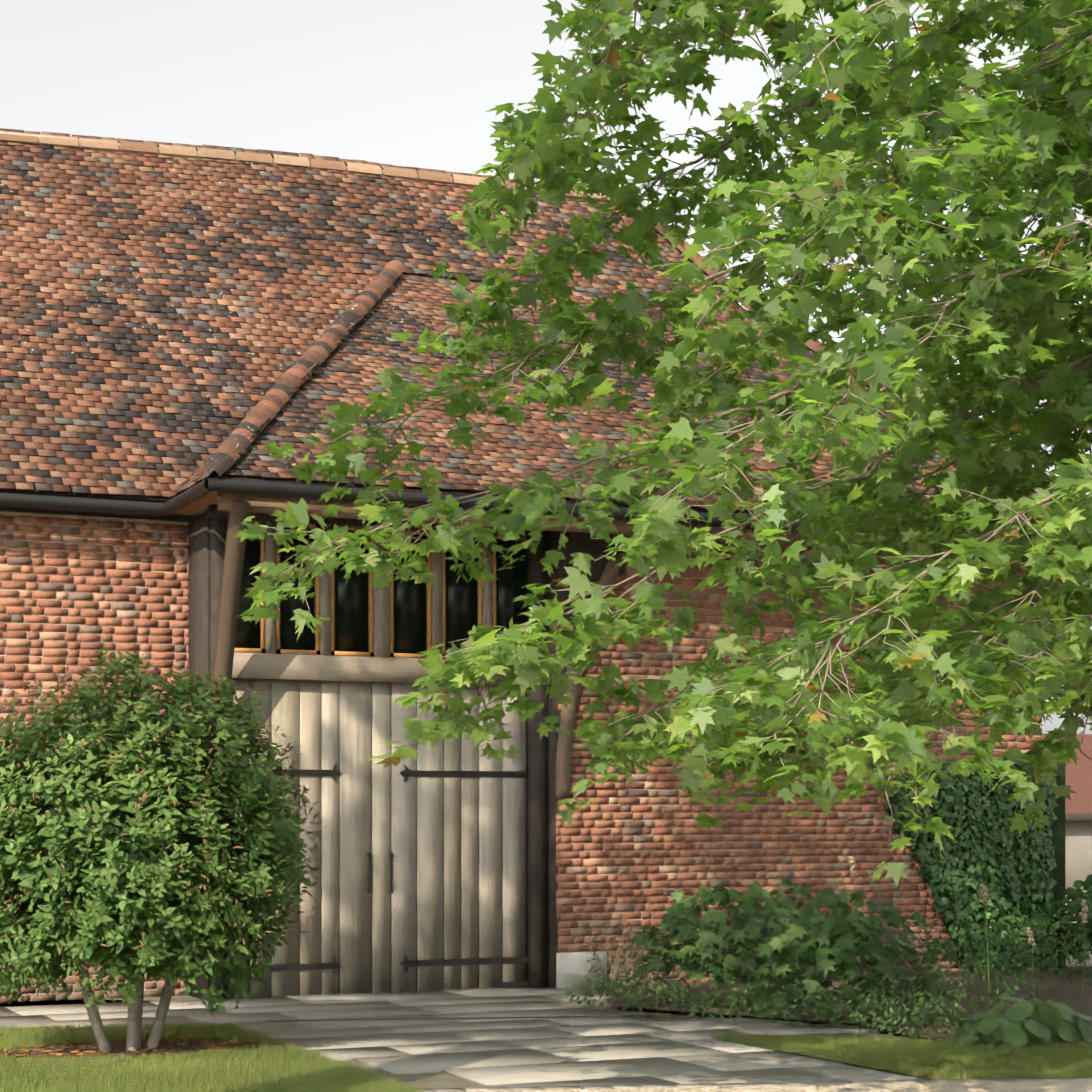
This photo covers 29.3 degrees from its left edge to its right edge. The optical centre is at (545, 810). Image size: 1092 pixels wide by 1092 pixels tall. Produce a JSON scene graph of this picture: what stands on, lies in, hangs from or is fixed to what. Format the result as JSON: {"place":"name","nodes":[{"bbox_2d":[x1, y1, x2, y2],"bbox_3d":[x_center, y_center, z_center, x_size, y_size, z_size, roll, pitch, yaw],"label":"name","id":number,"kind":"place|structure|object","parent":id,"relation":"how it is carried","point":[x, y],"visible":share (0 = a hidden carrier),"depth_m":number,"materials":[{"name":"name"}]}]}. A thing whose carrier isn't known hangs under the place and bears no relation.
{"place":"outdoors","nodes":[
{"label":"outdoors","id":0,"kind":"place"},
{"bbox_2d":[172,492,217,515],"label":"canopy soffit","id":1,"kind":"structure","parent":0,"point":[199,506],"depth_m":19.28,"materials":[{"name":"brown wood"}]},
{"bbox_2d":[0,1021,426,1091],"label":"lawn","id":2,"kind":"structure","parent":0,"point":[238,1067],"depth_m":13.74,"materials":[{"name":"green plant"}]},
{"bbox_2d":[0,1035,269,1062],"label":"mulch","id":3,"kind":"object","parent":2,"relation":"on","point":[166,1047],"visible":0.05,"depth_m":15.14,"materials":[{"name":"soil"}]},
{"bbox_2d":[226,679,279,998],"bbox_3d":[-1.607,0.273,20.050,3.080,3.000,0.001,0,0,-25],"label":"door frame","id":4,"kind":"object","parent":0,"point":[249,730],"depth_m":19.52,"materials":[{"name":"brown wood"}]},
{"bbox_2d":[168,285,390,498],"bbox_3d":[-2.713,-4.351,20.770,1.157,2.888,5.074,0,0,13],"label":"roof cheek","id":5,"kind":"object","parent":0,"point":[195,477],"visible":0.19,"depth_m":19.23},
{"bbox_2d":[0,273,739,500],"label":"roof base","id":6,"kind":"object","parent":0,"point":[137,497],"depth_m":19.32,"materials":[{"name":"brown wood"}]},
{"bbox_2d":[0,128,738,497],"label":"roof","id":7,"kind":"structure","parent":6,"relation":"on","point":[166,322],"depth_m":22.18,"materials":[{"name":"tile"}]},
{"bbox_2d":[178,472,217,494],"bbox_3d":[-2.725,-4.448,20.932,0.905,3.107,5.468,0,0,12],"label":"roof edge","id":8,"kind":"object","parent":7,"relation":"on","point":[214,475],"visible":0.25,"depth_m":18.86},
{"bbox_2d":[0,131,608,200],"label":"roof ridge","id":9,"kind":"structure","parent":7,"relation":"on","point":[129,151],"depth_m":23.82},
{"bbox_2d":[0,131,609,199],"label":"roof ridge tiles","id":10,"kind":"object","parent":9,"relation":"on","point":[267,158],"visible":0.5,"depth_m":24.24,"materials":[{"name":"ceramic"}]},
{"bbox_2d":[0,477,1075,546],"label":"gutter","id":11,"kind":"object","parent":7,"relation":"attached to","point":[207,485],"visible":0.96,"depth_m":18.89,"materials":[{"name":"black metal"}]},
{"bbox_2d":[637,204,744,303],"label":"hip tiles","id":12,"kind":"object","parent":7,"relation":"attached to","point":[658,228],"visible":0.21,"depth_m":25.65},
{"bbox_2d":[694,304,1073,538],"bbox_3d":[2.551,-5.292,26.241,2.800,4.790,10.160,0,0,-25],"label":"roof end face","id":13,"kind":"object","parent":6,"relation":"on","point":[789,518],"depth_m":27.96},
{"bbox_2d":[0,478,648,521],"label":"fascia","id":14,"kind":"structure","parent":13,"relation":"attached to","point":[179,518],"depth_m":27.07,"materials":[{"name":"brown wood"}]},
{"bbox_2d":[207,273,1034,524],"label":"porch roof","id":15,"kind":"structure","parent":13,"relation":"attached to","point":[505,453],"depth_m":20.78,"materials":[{"name":"tile"}]},
{"bbox_2d":[201,260,405,476],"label":"hip tiles","id":16,"kind":"object","parent":15,"relation":"on","point":[224,457],"visible":1,"depth_m":20.12,"materials":[{"name":"orange ceramic"}]},
{"bbox_2d":[742,301,997,459],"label":"hip tiles","id":17,"kind":"object","parent":15,"relation":"attached to","point":[813,345],"visible":0.06,"depth_m":24.63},
{"bbox_2d":[0,0,1091,733],"label":"sky","id":18,"kind":"structure","parent":0,"point":[410,83],"materials":[{"name":"white"}]},
{"bbox_2d":[556,952,606,989],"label":"plinth wall","id":19,"kind":"structure","parent":0,"point":[573,969],"depth_m":20.47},
{"bbox_2d":[558,532,624,797],"bbox_3d":[0.443,-1.437,20.570,0.760,2.620,0.001,0,0,-25],"label":"frame brace panel","id":20,"kind":"object","parent":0,"point":[584,543],"visible":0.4,"depth_m":20.55,"materials":[{"name":"red brick"}]},
{"bbox_2d":[215,473,969,527],"bbox_3d":[0.623,-4.479,22.169,9.700,3.170,4.360,0,0,-25],"label":"gutter","id":21,"kind":"object","parent":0,"point":[457,491],"visible":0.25,"depth_m":18.86,"materials":[{"name":"black metal"}]},
{"bbox_2d":[217,492,1030,559],"bbox_3d":[1.463,-2.727,20.395,9.550,0.160,0.120,0,0,-25],"label":"fascia board","id":22,"kind":"object","parent":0,"point":[266,504],"visible":0.21,"depth_m":18.96,"materials":[{"name":"brown wood"}]},
{"bbox_2d":[587,909,661,994],"bbox_3d":[0.766,1.330,19.642,0.891,0.794,0.594,0,0,-25],"label":"small plant","id":23,"kind":"object","parent":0,"point":[621,947],"depth_m":19.60,"materials":[{"name":"green plant"}]},
{"bbox_2d":[231,0,1091,886],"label":"tree","id":24,"kind":"object","parent":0,"point":[1049,298],"depth_m":10.80,"materials":[{"name":"green plant"}]},
{"bbox_2d":[608,967,1091,1043],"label":"bed soil","id":25,"kind":"structure","parent":0,"point":[1065,992],"depth_m":19.31,"materials":[{"name":"brown soil"}]},
{"bbox_2d":[565,972,657,1010],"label":"plant","id":26,"kind":"object","parent":25,"relation":"on","point":[585,994],"visible":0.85,"depth_m":17.92,"materials":[{"name":"green plant"}]},
{"bbox_2d":[605,968,697,997],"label":"plant","id":27,"kind":"object","parent":25,"relation":"on","point":[635,975],"visible":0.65,"depth_m":18.80,"materials":[{"name":"green plant"}]},
{"bbox_2d":[622,979,719,1013],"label":"plant","id":28,"kind":"object","parent":25,"relation":"on","point":[656,999],"visible":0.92,"depth_m":17.48,"materials":[{"name":"green plant"}]},
{"bbox_2d":[629,873,811,999],"bbox_3d":[1.603,1.102,18.520,1.799,1.111,1.196,0,0,-25],"label":"shrub","id":29,"kind":"object","parent":25,"relation":"on","point":[695,951],"visible":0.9,"depth_m":18.20,"materials":[{"name":"green plant"}]},
{"bbox_2d":[689,981,781,1020],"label":"plant","id":30,"kind":"object","parent":25,"relation":"on","point":[718,994],"visible":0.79,"depth_m":16.92,"materials":[{"name":"green plant"}]},
{"bbox_2d":[729,975,817,1012],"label":"plant","id":31,"kind":"object","parent":25,"relation":"on","point":[777,979],"visible":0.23,"depth_m":17.70,"materials":[{"name":"green plant"}]},
{"bbox_2d":[720,877,856,972],"bbox_3d":[2.450,1.169,21.210,1.611,0.969,1.019,0,0,-25],"label":"shrub","id":32,"kind":"object","parent":25,"relation":"on","point":[796,889],"visible":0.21,"depth_m":21.09,"materials":[{"name":"green plant"}]},
{"bbox_2d":[754,988,856,1025],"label":"plant","id":33,"kind":"object","parent":25,"relation":"on","point":[767,1014],"visible":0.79,"depth_m":16.45,"materials":[{"name":"green plant"}]},
{"bbox_2d":[745,888,959,1020],"bbox_3d":[2.547,1.153,17.164,1.779,1.041,1.309,0,0,-46],"label":"shrub","id":34,"kind":"object","parent":25,"relation":"on","point":[843,948],"visible":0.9,"depth_m":16.87,"materials":[{"name":"green plant"}]},
{"bbox_2d":[822,992,927,1034],"bbox_3d":[2.545,1.559,16.099,0.878,0.309,0.556,0,0,-25],"label":"plant","id":35,"kind":"object","parent":25,"relation":"on","point":[855,1018],"visible":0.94,"depth_m":16.02,"materials":[{"name":"green plant"}]},
{"bbox_2d":[852,984,950,1027],"bbox_3d":[2.828,1.541,16.636,0.930,0.333,0.566,0,0,-25],"label":"plant","id":36,"kind":"object","parent":25,"relation":"on","point":[907,996],"visible":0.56,"depth_m":16.55,"materials":[{"name":"green plant"}]},
{"bbox_2d":[880,996,977,1039],"bbox_3d":[2.910,1.552,15.685,0.892,0.325,0.566,0,0,-25],"label":"plant","id":37,"kind":"object","parent":25,"relation":"on","point":[916,1022],"visible":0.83,"depth_m":15.56,"materials":[{"name":"green plant"}]},
{"bbox_2d":[835,874,1084,1013],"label":"flower stems","id":38,"kind":"object","parent":25,"relation":"on","point":[988,963],"visible":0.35,"depth_m":16.28,"materials":[{"name":"plant"}]},
{"bbox_2d":[878,962,1047,1016],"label":"ground cover plants","id":39,"kind":"object","parent":25,"relation":"on","point":[984,1001],"visible":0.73,"depth_m":16.85,"materials":[{"name":"green plant"}]},
{"bbox_2d":[947,995,1091,1049],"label":"broad-leaved plant","id":40,"kind":"object","parent":25,"relation":"on","point":[1020,1022],"visible":0.92,"depth_m":15.24,"materials":[{"name":"green plant"}]},
{"bbox_2d":[960,916,1091,989],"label":"ground cover plants","id":41,"kind":"object","parent":25,"relation":"on","point":[1037,973],"visible":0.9,"depth_m":19.37,"materials":[{"name":"green plant"}]},
{"bbox_2d":[1052,874,1091,955],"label":"shrub","id":42,"kind":"object","parent":25,"relation":"on","point":[1073,894],"visible":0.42,"depth_m":22.61,"materials":[{"name":"green plant"}]},
{"bbox_2d":[1061,888,1091,961],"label":"shrub","id":43,"kind":"object","parent":25,"relation":"on","point":[1078,927],"visible":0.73,"depth_m":21.81,"materials":[{"name":"green plant"}]},
{"bbox_2d":[608,890,1091,1041],"bbox_3d":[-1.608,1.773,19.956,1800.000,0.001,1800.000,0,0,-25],"label":"edging","id":44,"kind":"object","parent":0,"point":[1089,963],"depth_m":18.34,"materials":[{"name":"grey stone"}]},
{"bbox_2d":[0,637,321,1051],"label":"bush","id":45,"kind":"object","parent":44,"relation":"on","point":[247,781],"depth_m":14.24,"materials":[{"name":"green plant"}]},
{"bbox_2d":[0,989,917,1091],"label":"ground","id":46,"kind":"structure","parent":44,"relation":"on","point":[433,1080],"depth_m":17.44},
{"bbox_2d":[188,512,209,998],"bbox_3d":[-3.261,-0.497,19.638,0.040,4.540,0.660,0,0,-25],"label":"timber post","id":47,"kind":"object","parent":46,"relation":"on","point":[199,593],"visible":0.36,"depth_m":19.55,"materials":[{"name":"brown wood"}]},
{"bbox_2d":[0,987,943,1089],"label":"paving flags","id":48,"kind":"object","parent":46,"relation":"on","point":[598,1047],"visible":0.73,"depth_m":16.20},
{"bbox_2d":[208,505,548,999],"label":"timber posts","id":49,"kind":"object","parent":48,"relation":"on","point":[537,863],"visible":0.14,"depth_m":20.52,"materials":[{"name":"brown wood"}]},
{"bbox_2d":[206,500,249,763],"bbox_3d":[-2.878,-1.580,18.852,0.170,2.354,1.079,0,0,-25],"label":"canopy strut","id":50,"kind":"object","parent":49,"relation":"attached to","point":[229,599],"visible":0.6,"depth_m":18.68,"materials":[{"name":"brown wood"}]},
{"bbox_2d":[205,507,531,536],"bbox_3d":[-1.571,-2.742,19.972,3.400,0.090,0.160,0,0,-25],"label":"frame head","id":51,"kind":"object","parent":49,"relation":"attached to","point":[211,512],"visible":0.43,"depth_m":19.67},
{"bbox_2d":[232,653,508,684],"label":"wooden beam","id":52,"kind":"structure","parent":49,"relation":"attached to","point":[318,667],"depth_m":19.69,"materials":[{"name":"brown wood"}]},
{"bbox_2d":[226,678,525,997],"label":"barn doors","id":53,"kind":"structure","parent":49,"relation":"attached to","point":[456,846],"depth_m":20.06,"materials":[{"name":"beige wood"}]},
{"bbox_2d":[249,764,527,987],"bbox_3d":[-1.567,0.648,19.999,3.150,2.180,0.020,0,0,-25],"label":"door hardware","id":54,"kind":"object","parent":53,"relation":"attached to","point":[334,966],"depth_m":20.20,"materials":[{"name":"black metal"}]},
{"bbox_2d":[263,521,492,657],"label":"window mullions","id":55,"kind":"object","parent":49,"relation":"attached to","point":[382,624],"depth_m":19.95,"materials":[{"name":"brown wood"}]},
{"bbox_2d":[226,519,528,658],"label":"window frames","id":56,"kind":"structure","parent":55,"relation":"attached to","point":[316,651],"depth_m":19.93,"materials":[{"name":"brown wood"}]},
{"bbox_2d":[226,524,526,655],"bbox_3d":[-1.590,-2.077,20.013,3.100,1.170,0.008,0,0,-25],"label":"window glass","id":57,"kind":"object","parent":56,"relation":"in","point":[351,614],"visible":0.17,"depth_m":20.08,"materials":[{"name":"black glass"}]},
{"bbox_2d":[266,1014,722,1021],"bbox_3d":[-0.404,1.743,17.552,3.867,0.004,0.070,0,0,-8],"label":"paving edge","id":58,"kind":"object","parent":46,"relation":"on","point":[491,1017],"visible":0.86,"depth_m":17.52,"materials":[{"name":"stone"}]},
{"bbox_2d":[556,536,1041,984],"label":"wall","id":59,"kind":"structure","parent":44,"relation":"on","point":[750,857],"depth_m":21.06,"materials":[{"name":"brick"}]},
{"bbox_2d":[554,551,623,796],"bbox_3d":[0.437,-1.344,20.548,0.751,2.434,0.070,0,0,-25],"label":"timber brace","id":60,"kind":"object","parent":59,"relation":"attached to","point":[562,778],"visible":0.6,"depth_m":20.41,"materials":[{"name":"brown wood"}]},
{"bbox_2d":[884,756,1057,971],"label":"ivy leaves","id":61,"kind":"object","parent":59,"relation":"attached to","point":[977,841],"visible":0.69,"depth_m":22.37,"materials":[{"name":"green plant"}]},
{"bbox_2d":[885,757,1064,968],"bbox_3d":[4.609,0.580,22.463,2.417,2.377,0.001,0,0,-25],"label":"ivy","id":62,"kind":"object","parent":59,"relation":"attached to","point":[1057,828],"visible":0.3,"depth_m":22.92,"materials":[{"name":"green plant"}]},
{"bbox_3d":[-6.361,-0.487,22.645,21.600,4.520,9.350,0,0,-25],"label":"wall","id":63,"kind":"object","parent":44,"relation":"on","visible":0},
{"bbox_2d":[0,506,160,515],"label":"fascia board","id":64,"kind":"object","parent":63,"relation":"on","point":[77,510],"depth_m":19.70,"materials":[{"name":"brown wood"}]},
{"bbox_2d":[0,515,188,1001],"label":"wall","id":65,"kind":"structure","parent":63,"relation":"attached to","point":[39,609],"depth_m":19.48,"materials":[{"name":"brick"}]},
{"bbox_2d":[0,511,187,1001],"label":"wall mortar","id":66,"kind":"object","parent":65,"relation":"attached to","point":[100,519],"depth_m":19.50,"materials":[{"name":"brick"}]},
{"bbox_2d":[549,531,557,988],"bbox_3d":[0.033,-0.497,20.565,0.024,4.540,0.340,0,0,-25],"label":"post","id":67,"kind":"object","parent":63,"relation":"attached to","point":[553,811],"visible":0.21,"depth_m":20.47,"materials":[{"name":"brown wood"}]},
{"bbox_2d":[711,1030,1091,1079],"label":"lawn","id":68,"kind":"structure","parent":0,"point":[938,1059],"depth_m":14.52,"materials":[{"name":"green plant"}]},
{"bbox_2d":[832,856,1088,945],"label":"flower spikes","id":69,"kind":"object","parent":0,"point":[1029,933],"visible":1,"depth_m":16.60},
{"bbox_2d":[1065,821,1091,889],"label":"shed walls","id":70,"kind":"structure","parent":0,"point":[1078,850],"depth_m":46.22,"materials":[{"name":"beige paint"}]},
{"bbox_2d":[1042,733,1091,812],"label":"shed roof","id":71,"kind":"structure","parent":70,"relation":"on","point":[1078,777],"depth_m":47.56,"materials":[{"name":"red tile"}]},
{"bbox_2d":[1065,813,1091,820],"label":"fascia","id":72,"kind":"structure","parent":70,"relation":"attached to","point":[1078,816],"depth_m":45.81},
{"label":"gravel drive","id":73,"kind":"structure","parent":0,"visible":0},
{"bbox_2d":[331,1077,1091,1091],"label":"drive edge setts","id":74,"kind":"structure","parent":73,"relation":"on","point":[716,1084],"depth_m":13.15,"materials":[{"name":"stone"}]},
{"bbox_2d":[458,1079,1091,1091],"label":"gravel stones","id":75,"kind":"object","parent":73,"relation":"on","point":[1052,1086],"visible":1,"depth_m":13.00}
]}

